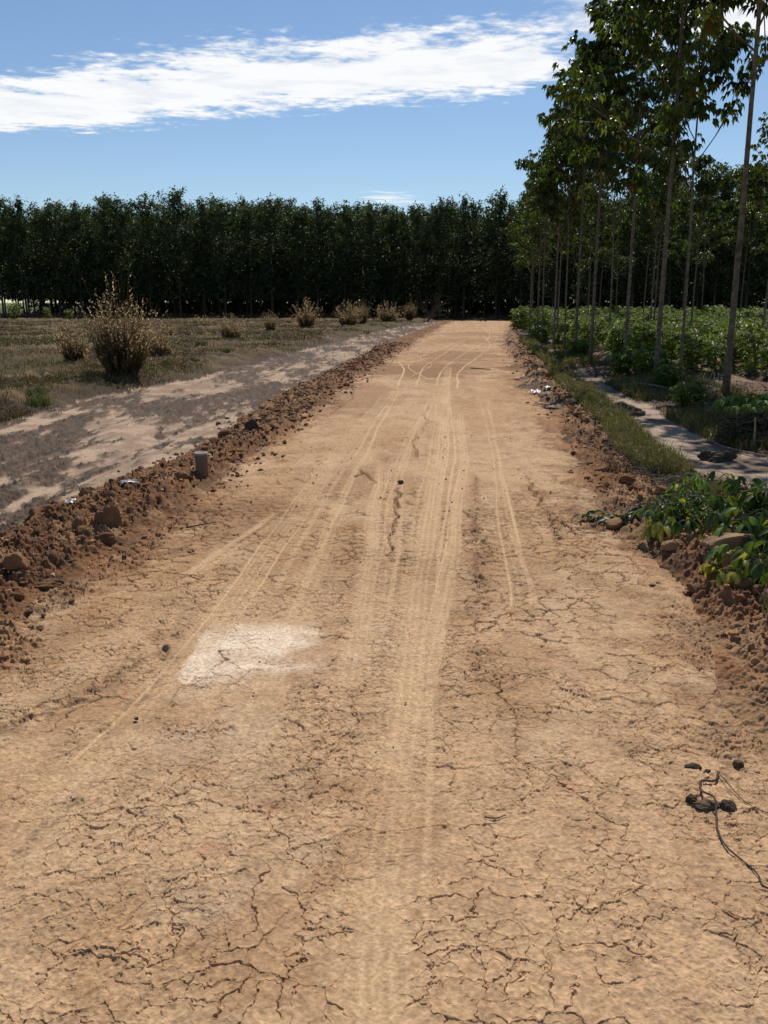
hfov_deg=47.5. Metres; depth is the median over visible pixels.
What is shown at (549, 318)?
cassava plant
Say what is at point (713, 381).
cut branch
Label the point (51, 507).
clay clod
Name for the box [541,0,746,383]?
rubber tree
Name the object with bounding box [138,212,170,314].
plantation tree
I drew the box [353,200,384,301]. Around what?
plantation tree
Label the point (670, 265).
plantation tree
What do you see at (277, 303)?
plantation tree
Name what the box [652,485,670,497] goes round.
clay clod
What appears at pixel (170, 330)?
grass tussock
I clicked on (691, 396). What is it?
cassava shoot
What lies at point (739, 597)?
clay clod
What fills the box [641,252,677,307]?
plantation tree
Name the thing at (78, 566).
dirt ridge
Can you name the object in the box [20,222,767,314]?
forest
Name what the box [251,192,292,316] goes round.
plantation tree
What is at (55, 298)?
plantation tree
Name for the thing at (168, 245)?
plantation tree
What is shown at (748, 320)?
cassava plant
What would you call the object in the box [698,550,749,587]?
broadleaf weed
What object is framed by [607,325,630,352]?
cassava plant
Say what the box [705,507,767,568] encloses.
broadleaf weed
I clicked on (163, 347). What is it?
grass tussock
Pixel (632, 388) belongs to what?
path weeds
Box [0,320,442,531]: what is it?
side track
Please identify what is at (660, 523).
broadleaf weed
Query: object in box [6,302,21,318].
field shrub
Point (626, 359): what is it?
cassava shoot
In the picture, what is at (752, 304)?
plantation tree
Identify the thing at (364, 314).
grass tussock
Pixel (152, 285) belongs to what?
plantation tree
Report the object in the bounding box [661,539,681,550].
clay clod
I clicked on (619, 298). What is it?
plantation tree
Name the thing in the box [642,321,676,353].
cassava plant
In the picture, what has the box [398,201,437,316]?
plantation tree
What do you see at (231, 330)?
grass tussock
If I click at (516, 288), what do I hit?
plantation tree
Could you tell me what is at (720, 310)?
cassava field
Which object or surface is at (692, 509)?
bushy weed
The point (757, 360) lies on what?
cassava plant
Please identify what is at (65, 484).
root loop
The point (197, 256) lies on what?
plantation tree
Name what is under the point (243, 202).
plantation tree
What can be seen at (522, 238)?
rubber tree
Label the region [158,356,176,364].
grass clump
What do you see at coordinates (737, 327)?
cassava plant
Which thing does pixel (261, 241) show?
plantation tree
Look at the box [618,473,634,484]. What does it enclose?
clay clod
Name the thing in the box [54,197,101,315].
plantation tree
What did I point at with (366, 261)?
plantation tree
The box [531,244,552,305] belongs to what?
plantation tree
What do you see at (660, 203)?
rubber tree
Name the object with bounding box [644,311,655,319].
cassava plant
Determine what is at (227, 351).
grass clump
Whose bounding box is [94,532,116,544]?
clay clod
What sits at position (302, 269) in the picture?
plantation tree
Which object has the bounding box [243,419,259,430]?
clay clod
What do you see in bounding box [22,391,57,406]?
grass clump
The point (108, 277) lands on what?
plantation tree
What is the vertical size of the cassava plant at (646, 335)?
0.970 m
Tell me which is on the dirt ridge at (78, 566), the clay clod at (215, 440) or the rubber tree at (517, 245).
the clay clod at (215, 440)
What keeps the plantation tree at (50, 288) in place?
on the field at (76, 390)
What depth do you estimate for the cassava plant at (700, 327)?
28.23 m
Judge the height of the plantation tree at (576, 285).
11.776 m
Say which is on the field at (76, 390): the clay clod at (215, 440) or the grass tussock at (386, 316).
the grass tussock at (386, 316)
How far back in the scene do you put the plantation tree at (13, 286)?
91.49 m
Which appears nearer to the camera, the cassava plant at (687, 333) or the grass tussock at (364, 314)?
the cassava plant at (687, 333)
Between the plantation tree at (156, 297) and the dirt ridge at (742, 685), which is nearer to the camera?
the dirt ridge at (742, 685)
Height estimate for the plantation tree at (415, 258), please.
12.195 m
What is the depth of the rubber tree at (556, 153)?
24.14 m
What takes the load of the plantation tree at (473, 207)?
on the field at (76, 390)
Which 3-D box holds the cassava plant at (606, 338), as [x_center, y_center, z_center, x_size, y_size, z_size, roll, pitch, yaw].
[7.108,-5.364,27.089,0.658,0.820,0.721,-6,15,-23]
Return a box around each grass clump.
[12,381,33,386]
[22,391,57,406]
[26,384,49,395]
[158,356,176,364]
[185,356,200,361]
[188,339,207,345]
[215,346,234,352]
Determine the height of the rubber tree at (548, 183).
8.058 m
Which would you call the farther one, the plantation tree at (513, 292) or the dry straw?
the plantation tree at (513, 292)
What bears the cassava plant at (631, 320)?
on the planting bed
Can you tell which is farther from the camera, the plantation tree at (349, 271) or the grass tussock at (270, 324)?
the plantation tree at (349, 271)
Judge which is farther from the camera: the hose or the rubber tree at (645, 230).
the rubber tree at (645, 230)
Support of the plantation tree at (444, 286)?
on the field at (76, 390)
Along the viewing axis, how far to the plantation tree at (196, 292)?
107.73 m
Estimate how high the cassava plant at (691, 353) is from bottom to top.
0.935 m
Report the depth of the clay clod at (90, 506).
6.26 m
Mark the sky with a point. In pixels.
(401, 103)
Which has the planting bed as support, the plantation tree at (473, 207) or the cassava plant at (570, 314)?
the cassava plant at (570, 314)
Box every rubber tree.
[506,190,554,332]
[507,151,576,326]
[507,206,553,316]
[515,175,577,328]
[519,229,551,281]
[523,128,599,344]
[524,93,605,348]
[526,130,592,332]
[528,48,653,347]
[536,0,666,362]
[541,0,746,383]
[556,209,600,300]
[557,171,620,318]
[573,0,711,353]
[574,94,655,347]
[584,202,622,308]
[592,199,637,313]
[627,132,697,321]
[629,171,678,321]
[635,155,689,320]
[636,0,767,373]
[667,208,709,310]
[671,154,731,320]
[677,0,767,393]
[680,195,726,310]
[721,179,767,312]
[727,111,767,327]
[738,188,767,232]
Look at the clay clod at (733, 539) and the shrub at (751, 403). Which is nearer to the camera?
the clay clod at (733, 539)
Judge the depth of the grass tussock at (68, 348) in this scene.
20.93 m
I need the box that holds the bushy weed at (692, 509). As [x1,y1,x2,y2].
[634,486,736,523]
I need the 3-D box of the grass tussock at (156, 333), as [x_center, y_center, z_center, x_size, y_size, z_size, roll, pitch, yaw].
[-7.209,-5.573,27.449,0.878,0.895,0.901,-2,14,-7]
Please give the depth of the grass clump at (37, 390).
13.79 m
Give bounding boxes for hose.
[709,430,767,455]
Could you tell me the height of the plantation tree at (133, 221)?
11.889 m
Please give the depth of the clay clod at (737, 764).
2.97 m
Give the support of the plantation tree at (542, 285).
on the field at (76, 390)
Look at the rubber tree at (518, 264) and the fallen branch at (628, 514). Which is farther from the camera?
the rubber tree at (518, 264)
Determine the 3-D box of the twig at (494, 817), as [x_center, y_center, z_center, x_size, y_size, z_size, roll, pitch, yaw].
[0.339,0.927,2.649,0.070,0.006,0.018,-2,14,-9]
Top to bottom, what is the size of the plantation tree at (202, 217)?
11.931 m
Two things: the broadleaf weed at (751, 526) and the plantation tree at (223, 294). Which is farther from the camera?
the plantation tree at (223, 294)
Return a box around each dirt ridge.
[0,320,449,622]
[504,320,767,751]
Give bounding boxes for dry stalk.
[717,770,763,811]
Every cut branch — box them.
[621,383,666,388]
[704,372,714,396]
[752,417,755,446]
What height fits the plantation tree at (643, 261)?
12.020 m
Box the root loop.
[64,479,79,490]
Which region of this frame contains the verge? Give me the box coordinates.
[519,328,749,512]
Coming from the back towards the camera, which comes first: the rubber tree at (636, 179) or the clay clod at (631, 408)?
the rubber tree at (636, 179)
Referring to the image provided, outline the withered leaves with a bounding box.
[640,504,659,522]
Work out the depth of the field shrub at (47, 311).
75.03 m
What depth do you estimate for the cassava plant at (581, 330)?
31.69 m
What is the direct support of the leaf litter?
on the verge
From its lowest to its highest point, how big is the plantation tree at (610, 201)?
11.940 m
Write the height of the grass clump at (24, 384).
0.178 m
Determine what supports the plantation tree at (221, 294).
on the field at (76, 390)
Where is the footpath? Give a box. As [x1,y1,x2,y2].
[528,332,767,490]
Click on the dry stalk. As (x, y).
(735, 791)
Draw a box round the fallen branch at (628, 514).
[571,507,670,525]
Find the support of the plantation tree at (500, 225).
on the field at (76, 390)
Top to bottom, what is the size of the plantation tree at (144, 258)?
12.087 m
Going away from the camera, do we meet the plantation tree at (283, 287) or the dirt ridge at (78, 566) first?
the dirt ridge at (78, 566)
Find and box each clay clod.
[0,570,7,576]
[3,552,29,570]
[13,593,24,600]
[29,507,41,516]
[32,526,42,531]
[34,578,68,589]
[43,504,56,512]
[71,516,86,529]
[72,508,86,518]
[76,525,90,535]
[79,487,95,495]
[83,503,98,511]
[87,545,97,553]
[93,502,121,528]
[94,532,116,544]
[99,490,115,497]
[176,471,191,480]
[209,437,218,443]
[219,430,232,437]
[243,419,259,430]
[540,391,552,396]
[546,404,561,408]
[572,411,582,415]
[580,416,589,423]
[594,466,608,471]
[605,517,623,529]
[615,401,645,416]
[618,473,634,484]
[627,485,643,490]
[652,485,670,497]
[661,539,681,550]
[662,534,674,540]
[684,763,701,768]
[685,794,697,803]
[686,584,706,593]
[692,799,719,809]
[695,584,705,589]
[697,450,737,462]
[700,532,752,555]
[719,799,736,811]
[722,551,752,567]
[724,565,734,573]
[732,577,754,590]
[732,760,743,768]
[734,594,745,601]
[752,585,763,594]
[757,588,767,609]
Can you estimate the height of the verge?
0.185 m
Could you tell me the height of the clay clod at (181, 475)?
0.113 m
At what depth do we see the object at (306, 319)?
50.05 m
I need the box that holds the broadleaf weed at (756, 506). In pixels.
[698,487,767,525]
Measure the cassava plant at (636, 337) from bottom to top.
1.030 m
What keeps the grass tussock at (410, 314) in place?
on the field at (76, 390)
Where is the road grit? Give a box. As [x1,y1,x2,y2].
[0,434,764,1015]
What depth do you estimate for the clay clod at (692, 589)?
4.71 m
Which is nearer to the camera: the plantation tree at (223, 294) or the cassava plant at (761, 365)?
the cassava plant at (761, 365)
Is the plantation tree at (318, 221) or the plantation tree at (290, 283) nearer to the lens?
the plantation tree at (318, 221)
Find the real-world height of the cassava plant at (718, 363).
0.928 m
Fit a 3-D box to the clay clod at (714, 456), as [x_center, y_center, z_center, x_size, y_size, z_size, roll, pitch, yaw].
[3.381,-0.539,8.871,0.342,0.183,0.246,-5,15,-21]
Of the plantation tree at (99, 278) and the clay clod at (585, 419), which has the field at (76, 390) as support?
the plantation tree at (99, 278)
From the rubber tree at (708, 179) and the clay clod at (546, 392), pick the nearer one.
the clay clod at (546, 392)
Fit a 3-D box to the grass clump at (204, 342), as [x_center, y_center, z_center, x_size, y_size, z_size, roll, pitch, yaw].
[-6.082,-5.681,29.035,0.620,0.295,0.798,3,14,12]
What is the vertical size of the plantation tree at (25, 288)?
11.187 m
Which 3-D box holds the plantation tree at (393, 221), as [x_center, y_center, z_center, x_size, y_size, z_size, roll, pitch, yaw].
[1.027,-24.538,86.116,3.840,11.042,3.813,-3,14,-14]
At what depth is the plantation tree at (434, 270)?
96.63 m
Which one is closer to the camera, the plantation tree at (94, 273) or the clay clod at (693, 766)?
the clay clod at (693, 766)
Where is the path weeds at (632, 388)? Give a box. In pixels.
[544,339,767,451]
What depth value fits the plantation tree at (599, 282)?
87.98 m
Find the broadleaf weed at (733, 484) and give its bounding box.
[707,471,767,500]
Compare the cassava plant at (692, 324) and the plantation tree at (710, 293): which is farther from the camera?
the plantation tree at (710, 293)
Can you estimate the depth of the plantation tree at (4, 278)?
85.35 m
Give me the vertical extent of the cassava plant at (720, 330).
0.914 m
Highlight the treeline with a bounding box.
[12,290,722,307]
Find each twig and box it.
[186,522,216,529]
[484,814,505,818]
[699,770,767,888]
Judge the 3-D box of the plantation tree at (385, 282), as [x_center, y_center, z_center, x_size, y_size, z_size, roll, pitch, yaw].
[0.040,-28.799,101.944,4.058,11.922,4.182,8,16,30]
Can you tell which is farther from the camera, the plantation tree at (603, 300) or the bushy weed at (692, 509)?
the plantation tree at (603, 300)
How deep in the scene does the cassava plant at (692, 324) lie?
29.36 m
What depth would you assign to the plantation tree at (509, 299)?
98.59 m
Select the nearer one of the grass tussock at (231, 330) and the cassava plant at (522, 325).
the grass tussock at (231, 330)
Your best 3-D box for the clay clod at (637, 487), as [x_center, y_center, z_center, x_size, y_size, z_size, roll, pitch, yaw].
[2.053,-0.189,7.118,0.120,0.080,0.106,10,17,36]
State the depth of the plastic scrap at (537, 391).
15.11 m
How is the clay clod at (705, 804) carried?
on the road
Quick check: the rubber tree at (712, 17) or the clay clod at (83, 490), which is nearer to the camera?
the clay clod at (83, 490)
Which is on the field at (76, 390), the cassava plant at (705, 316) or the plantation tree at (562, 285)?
the plantation tree at (562, 285)
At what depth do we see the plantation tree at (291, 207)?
89.78 m
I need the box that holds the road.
[0,320,767,1023]
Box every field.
[0,308,512,424]
[510,304,767,327]
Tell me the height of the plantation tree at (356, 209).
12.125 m
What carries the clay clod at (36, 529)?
on the dirt ridge at (78, 566)
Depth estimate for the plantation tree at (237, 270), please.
96.83 m
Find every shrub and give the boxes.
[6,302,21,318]
[42,307,51,318]
[63,309,71,318]
[708,393,767,445]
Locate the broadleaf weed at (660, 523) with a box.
[631,498,726,542]
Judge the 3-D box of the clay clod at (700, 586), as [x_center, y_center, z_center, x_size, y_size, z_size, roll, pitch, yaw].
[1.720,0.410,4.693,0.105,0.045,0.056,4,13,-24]
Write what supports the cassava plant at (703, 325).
on the planting bed
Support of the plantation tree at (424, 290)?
on the field at (76, 390)
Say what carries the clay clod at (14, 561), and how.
on the dirt ridge at (78, 566)
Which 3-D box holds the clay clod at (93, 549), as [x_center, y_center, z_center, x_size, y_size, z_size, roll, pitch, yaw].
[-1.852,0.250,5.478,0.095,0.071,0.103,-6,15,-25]
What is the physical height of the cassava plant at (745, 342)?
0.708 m
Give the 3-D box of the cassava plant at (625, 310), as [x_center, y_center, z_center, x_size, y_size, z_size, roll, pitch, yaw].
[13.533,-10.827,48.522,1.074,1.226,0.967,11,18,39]
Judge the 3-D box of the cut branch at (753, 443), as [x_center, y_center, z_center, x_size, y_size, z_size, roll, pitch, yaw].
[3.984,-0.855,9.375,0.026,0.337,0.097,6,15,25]
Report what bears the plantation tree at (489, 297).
on the field at (76, 390)
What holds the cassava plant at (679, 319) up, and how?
on the planting bed
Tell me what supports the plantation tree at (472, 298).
on the field at (76, 390)
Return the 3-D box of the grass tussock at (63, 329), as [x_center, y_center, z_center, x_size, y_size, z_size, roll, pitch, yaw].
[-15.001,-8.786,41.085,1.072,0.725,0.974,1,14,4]
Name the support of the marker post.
on the dirt ridge at (78, 566)
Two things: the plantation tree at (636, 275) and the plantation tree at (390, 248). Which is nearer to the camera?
the plantation tree at (636, 275)
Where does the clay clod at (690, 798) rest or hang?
on the road
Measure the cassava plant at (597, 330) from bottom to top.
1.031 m
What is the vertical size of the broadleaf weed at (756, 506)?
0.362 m
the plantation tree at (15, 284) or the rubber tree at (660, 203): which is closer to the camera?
the rubber tree at (660, 203)
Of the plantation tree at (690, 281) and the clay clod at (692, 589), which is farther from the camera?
the plantation tree at (690, 281)
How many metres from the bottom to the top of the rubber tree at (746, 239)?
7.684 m
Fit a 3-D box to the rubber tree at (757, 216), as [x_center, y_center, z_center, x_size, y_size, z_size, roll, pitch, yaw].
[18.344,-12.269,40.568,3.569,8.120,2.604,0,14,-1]
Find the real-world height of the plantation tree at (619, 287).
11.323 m
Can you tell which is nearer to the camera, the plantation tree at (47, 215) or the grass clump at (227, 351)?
the grass clump at (227, 351)
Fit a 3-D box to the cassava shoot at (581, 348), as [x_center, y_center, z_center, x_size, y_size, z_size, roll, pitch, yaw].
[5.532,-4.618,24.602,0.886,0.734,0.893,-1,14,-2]
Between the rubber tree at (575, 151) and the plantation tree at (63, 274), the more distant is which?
the plantation tree at (63, 274)
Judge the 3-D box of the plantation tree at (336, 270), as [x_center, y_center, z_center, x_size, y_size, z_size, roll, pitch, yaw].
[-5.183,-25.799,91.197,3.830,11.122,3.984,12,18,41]
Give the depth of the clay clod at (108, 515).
5.86 m
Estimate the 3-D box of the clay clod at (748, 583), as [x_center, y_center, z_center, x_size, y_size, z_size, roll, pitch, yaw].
[1.921,0.401,4.668,0.115,0.103,0.099,11,40,34]
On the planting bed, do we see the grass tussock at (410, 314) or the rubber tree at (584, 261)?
the rubber tree at (584, 261)
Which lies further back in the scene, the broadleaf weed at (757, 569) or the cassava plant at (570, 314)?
the cassava plant at (570, 314)
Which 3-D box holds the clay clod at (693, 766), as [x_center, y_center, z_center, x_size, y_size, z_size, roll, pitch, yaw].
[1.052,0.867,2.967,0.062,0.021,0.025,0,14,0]
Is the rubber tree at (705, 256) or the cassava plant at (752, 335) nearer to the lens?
the cassava plant at (752, 335)
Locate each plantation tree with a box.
[0,194,23,316]
[0,194,44,316]
[0,197,15,315]
[0,208,33,315]
[2,220,30,314]
[4,224,38,315]
[15,201,58,314]
[18,273,32,313]
[25,208,61,314]
[27,235,50,314]
[32,198,77,316]
[34,199,79,315]
[36,236,64,314]
[47,220,78,314]
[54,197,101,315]
[60,206,94,311]
[69,209,106,314]
[69,213,106,315]
[80,231,101,311]
[84,206,125,313]
[85,192,127,314]
[94,209,129,313]
[98,192,141,315]
[104,220,128,313]
[111,207,145,315]
[120,211,148,312]
[124,213,148,313]
[126,191,170,316]
[136,212,171,315]
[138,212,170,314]
[140,218,170,314]
[152,199,191,315]
[153,185,199,316]
[158,217,190,314]
[162,221,194,314]
[180,214,211,314]
[180,219,208,313]
[181,195,223,316]
[181,207,217,315]
[183,228,210,301]
[198,192,236,315]
[204,196,244,316]
[205,217,231,306]
[210,233,236,313]
[225,213,252,314]
[227,193,261,315]
[228,200,266,316]
[243,227,270,314]
[247,218,279,314]
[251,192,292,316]
[251,198,289,315]
[265,211,300,314]
[269,227,294,314]
[270,233,289,313]
[276,196,313,315]
[278,205,316,313]
[286,206,301,305]
[288,215,315,311]
[296,213,328,314]
[298,196,338,316]
[309,206,336,314]
[313,205,343,314]
[319,211,351,315]
[325,199,363,316]
[327,232,353,311]
[332,208,366,314]
[339,198,375,308]
[350,225,376,311]
[351,202,388,316]
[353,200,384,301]
[365,201,398,312]
[373,219,398,301]
[374,203,404,312]
[376,205,413,312]
[384,207,420,315]
[391,229,416,313]
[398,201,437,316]
[403,205,431,300]
[407,239,434,314]
[415,208,451,316]
[420,195,460,317]
[422,213,448,314]
[437,201,473,316]
[438,233,454,315]
[444,191,485,318]
[446,219,466,316]
[454,210,486,316]
[465,208,493,316]
[466,222,484,314]
[474,185,516,318]
[476,224,503,315]
[482,202,518,317]
[490,219,517,316]
[497,219,524,314]
[498,207,518,315]
[500,192,537,305]
[506,210,546,307]
[513,238,547,307]
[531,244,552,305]
[534,189,576,309]
[534,216,552,306]
[542,193,577,310]
[544,211,576,310]
[547,244,582,310]
[567,251,587,309]
[569,192,609,308]
[574,190,618,307]
[579,199,621,311]
[582,224,617,310]
[602,193,647,307]
[612,176,660,308]
[612,226,650,301]
[613,242,642,305]
[640,233,673,307]
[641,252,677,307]
[646,171,701,306]
[647,186,695,307]
[648,218,683,303]
[672,220,706,308]
[674,181,725,310]
[678,196,714,310]
[682,198,721,309]
[690,162,743,308]
[700,279,727,306]
[701,258,727,305]
[708,207,752,308]
[709,178,759,301]
[719,152,767,308]
[731,242,767,308]
[739,211,767,306]
[746,188,767,308]
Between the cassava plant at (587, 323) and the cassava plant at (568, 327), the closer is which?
the cassava plant at (587, 323)
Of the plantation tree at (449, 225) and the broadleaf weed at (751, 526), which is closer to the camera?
the broadleaf weed at (751, 526)
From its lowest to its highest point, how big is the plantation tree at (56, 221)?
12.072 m
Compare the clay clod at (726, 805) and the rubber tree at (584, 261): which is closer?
the clay clod at (726, 805)
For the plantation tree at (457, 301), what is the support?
on the field at (76, 390)
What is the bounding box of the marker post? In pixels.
[194,451,208,476]
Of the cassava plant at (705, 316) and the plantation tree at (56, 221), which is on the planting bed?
the cassava plant at (705, 316)
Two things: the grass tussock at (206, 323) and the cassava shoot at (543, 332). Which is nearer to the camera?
the cassava shoot at (543, 332)
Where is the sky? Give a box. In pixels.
[0,0,767,302]
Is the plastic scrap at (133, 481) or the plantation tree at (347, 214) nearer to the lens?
the plastic scrap at (133, 481)
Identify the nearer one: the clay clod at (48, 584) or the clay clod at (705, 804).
the clay clod at (705, 804)
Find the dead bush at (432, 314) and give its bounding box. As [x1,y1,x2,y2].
[416,285,453,321]
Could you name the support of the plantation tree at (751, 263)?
on the planting bed
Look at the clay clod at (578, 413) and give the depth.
11.59 m
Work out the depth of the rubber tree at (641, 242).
42.24 m
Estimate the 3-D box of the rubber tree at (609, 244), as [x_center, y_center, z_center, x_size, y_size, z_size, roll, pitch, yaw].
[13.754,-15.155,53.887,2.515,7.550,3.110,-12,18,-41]
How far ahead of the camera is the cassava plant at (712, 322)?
36.50 m
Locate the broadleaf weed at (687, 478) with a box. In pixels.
[665,473,715,500]
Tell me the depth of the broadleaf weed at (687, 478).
6.54 m
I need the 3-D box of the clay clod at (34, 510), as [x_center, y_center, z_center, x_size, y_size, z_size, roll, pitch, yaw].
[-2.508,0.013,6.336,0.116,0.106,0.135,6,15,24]
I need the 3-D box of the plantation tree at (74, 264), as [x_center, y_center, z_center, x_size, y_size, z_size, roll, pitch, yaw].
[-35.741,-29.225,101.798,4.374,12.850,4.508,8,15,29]
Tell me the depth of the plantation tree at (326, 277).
96.38 m
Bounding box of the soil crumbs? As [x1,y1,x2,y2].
[0,341,767,661]
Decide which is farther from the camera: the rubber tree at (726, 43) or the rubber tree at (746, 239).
the rubber tree at (746, 239)
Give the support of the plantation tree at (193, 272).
on the field at (76, 390)
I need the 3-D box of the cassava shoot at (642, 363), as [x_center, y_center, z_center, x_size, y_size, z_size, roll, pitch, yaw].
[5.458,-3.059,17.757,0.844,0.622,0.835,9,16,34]
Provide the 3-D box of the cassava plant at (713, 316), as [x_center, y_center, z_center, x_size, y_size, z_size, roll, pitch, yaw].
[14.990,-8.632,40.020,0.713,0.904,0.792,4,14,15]
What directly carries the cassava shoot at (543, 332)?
on the planting bed
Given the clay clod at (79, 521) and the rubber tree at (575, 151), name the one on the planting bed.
the rubber tree at (575, 151)
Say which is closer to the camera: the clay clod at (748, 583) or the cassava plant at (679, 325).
the clay clod at (748, 583)
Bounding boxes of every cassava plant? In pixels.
[508,309,526,329]
[512,308,527,327]
[529,311,543,331]
[538,313,550,328]
[540,317,549,328]
[545,315,560,333]
[558,319,571,335]
[561,321,571,336]
[563,312,578,330]
[566,315,588,338]
[578,320,588,339]
[579,318,598,343]
[581,317,599,338]
[587,318,607,345]
[589,318,616,347]
[600,326,610,348]
[603,325,617,350]
[604,321,639,352]
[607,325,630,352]
[614,315,643,345]
[620,306,634,314]
[628,321,656,354]
[629,324,655,354]
[634,321,650,346]
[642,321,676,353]
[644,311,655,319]
[661,323,696,362]
[662,318,679,328]
[669,321,688,331]
[672,313,682,321]
[674,328,708,372]
[675,327,698,357]
[675,329,706,368]
[684,322,704,345]
[685,321,701,328]
[694,320,712,333]
[696,331,723,363]
[698,335,726,375]
[700,312,713,319]
[703,318,728,344]
[704,319,717,330]
[705,314,717,322]
[709,328,741,366]
[711,323,753,370]
[712,323,727,350]
[726,318,748,329]
[735,320,767,372]
[737,308,757,318]
[738,339,756,364]
[743,318,755,327]
[748,311,767,319]
[748,330,767,366]
[755,318,767,329]
[757,342,767,375]
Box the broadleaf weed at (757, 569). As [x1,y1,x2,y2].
[703,540,767,587]
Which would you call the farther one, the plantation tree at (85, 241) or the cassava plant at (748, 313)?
the plantation tree at (85, 241)
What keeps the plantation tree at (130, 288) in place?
on the field at (76, 390)
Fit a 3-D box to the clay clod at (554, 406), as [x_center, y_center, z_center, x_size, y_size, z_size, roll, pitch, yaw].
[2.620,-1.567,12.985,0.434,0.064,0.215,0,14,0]
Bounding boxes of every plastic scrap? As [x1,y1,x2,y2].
[64,498,76,503]
[120,479,138,484]
[529,389,540,392]
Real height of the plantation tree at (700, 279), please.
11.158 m
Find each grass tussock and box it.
[44,317,92,361]
[49,328,72,340]
[55,318,75,331]
[70,264,167,376]
[141,325,168,341]
[143,319,180,356]
[156,320,179,334]
[195,315,212,325]
[210,314,249,337]
[258,310,278,329]
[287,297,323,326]
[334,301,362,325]
[355,296,369,323]
[373,300,402,321]
[402,299,416,319]
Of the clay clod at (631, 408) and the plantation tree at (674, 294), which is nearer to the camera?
the clay clod at (631, 408)
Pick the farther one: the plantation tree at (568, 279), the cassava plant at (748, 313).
the plantation tree at (568, 279)
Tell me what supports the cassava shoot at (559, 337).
on the planting bed
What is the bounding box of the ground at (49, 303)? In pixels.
[0,303,761,307]
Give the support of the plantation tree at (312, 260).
on the field at (76, 390)
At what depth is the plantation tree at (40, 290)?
103.23 m
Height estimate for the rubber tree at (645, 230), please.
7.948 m
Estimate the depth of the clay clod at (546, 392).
14.48 m
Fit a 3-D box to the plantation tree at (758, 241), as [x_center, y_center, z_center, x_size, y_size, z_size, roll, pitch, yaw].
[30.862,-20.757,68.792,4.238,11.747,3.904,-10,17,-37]
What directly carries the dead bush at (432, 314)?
on the side track
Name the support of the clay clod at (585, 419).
on the dirt ridge at (742, 685)
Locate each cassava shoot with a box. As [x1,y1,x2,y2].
[525,325,551,342]
[552,332,569,345]
[565,335,596,356]
[603,342,647,375]
[630,346,671,373]
[651,359,684,384]
[667,380,709,408]
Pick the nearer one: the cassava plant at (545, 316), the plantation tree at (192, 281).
the cassava plant at (545, 316)
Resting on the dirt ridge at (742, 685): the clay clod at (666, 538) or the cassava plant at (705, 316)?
the clay clod at (666, 538)
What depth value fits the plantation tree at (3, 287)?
90.62 m
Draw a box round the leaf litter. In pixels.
[534,349,767,510]
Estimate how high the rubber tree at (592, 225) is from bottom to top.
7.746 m
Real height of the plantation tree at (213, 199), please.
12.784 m
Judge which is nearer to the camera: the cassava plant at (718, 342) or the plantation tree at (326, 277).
the cassava plant at (718, 342)
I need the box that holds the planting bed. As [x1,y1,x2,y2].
[541,328,767,454]
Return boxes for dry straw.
[571,428,719,500]
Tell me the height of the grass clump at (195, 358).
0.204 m
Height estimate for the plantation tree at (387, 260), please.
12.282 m
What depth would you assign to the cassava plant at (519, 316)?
45.87 m
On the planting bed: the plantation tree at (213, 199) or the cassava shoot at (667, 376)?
the cassava shoot at (667, 376)
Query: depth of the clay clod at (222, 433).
9.99 m
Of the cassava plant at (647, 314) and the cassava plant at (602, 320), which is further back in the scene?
the cassava plant at (647, 314)
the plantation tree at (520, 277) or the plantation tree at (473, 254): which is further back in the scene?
the plantation tree at (473, 254)
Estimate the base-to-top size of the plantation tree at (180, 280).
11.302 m
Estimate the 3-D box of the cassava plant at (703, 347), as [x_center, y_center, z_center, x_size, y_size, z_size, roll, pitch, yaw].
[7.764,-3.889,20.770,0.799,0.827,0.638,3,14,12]
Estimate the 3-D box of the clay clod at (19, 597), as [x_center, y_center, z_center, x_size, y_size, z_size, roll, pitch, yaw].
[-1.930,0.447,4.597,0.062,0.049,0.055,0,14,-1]
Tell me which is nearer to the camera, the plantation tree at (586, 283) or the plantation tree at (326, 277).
the plantation tree at (586, 283)
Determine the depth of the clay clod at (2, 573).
4.85 m
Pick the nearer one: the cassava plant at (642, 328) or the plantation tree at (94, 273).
the cassava plant at (642, 328)
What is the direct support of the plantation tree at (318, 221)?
on the field at (76, 390)
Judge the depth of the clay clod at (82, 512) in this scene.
6.01 m
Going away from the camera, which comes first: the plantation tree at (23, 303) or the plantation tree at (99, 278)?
the plantation tree at (99, 278)
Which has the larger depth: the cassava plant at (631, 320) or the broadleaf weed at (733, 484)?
the cassava plant at (631, 320)
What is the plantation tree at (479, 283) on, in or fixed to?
on the field at (76, 390)
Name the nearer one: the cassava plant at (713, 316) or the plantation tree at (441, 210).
the cassava plant at (713, 316)
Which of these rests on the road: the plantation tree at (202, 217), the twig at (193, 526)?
the twig at (193, 526)
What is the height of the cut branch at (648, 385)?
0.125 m
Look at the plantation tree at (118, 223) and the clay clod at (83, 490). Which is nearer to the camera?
the clay clod at (83, 490)

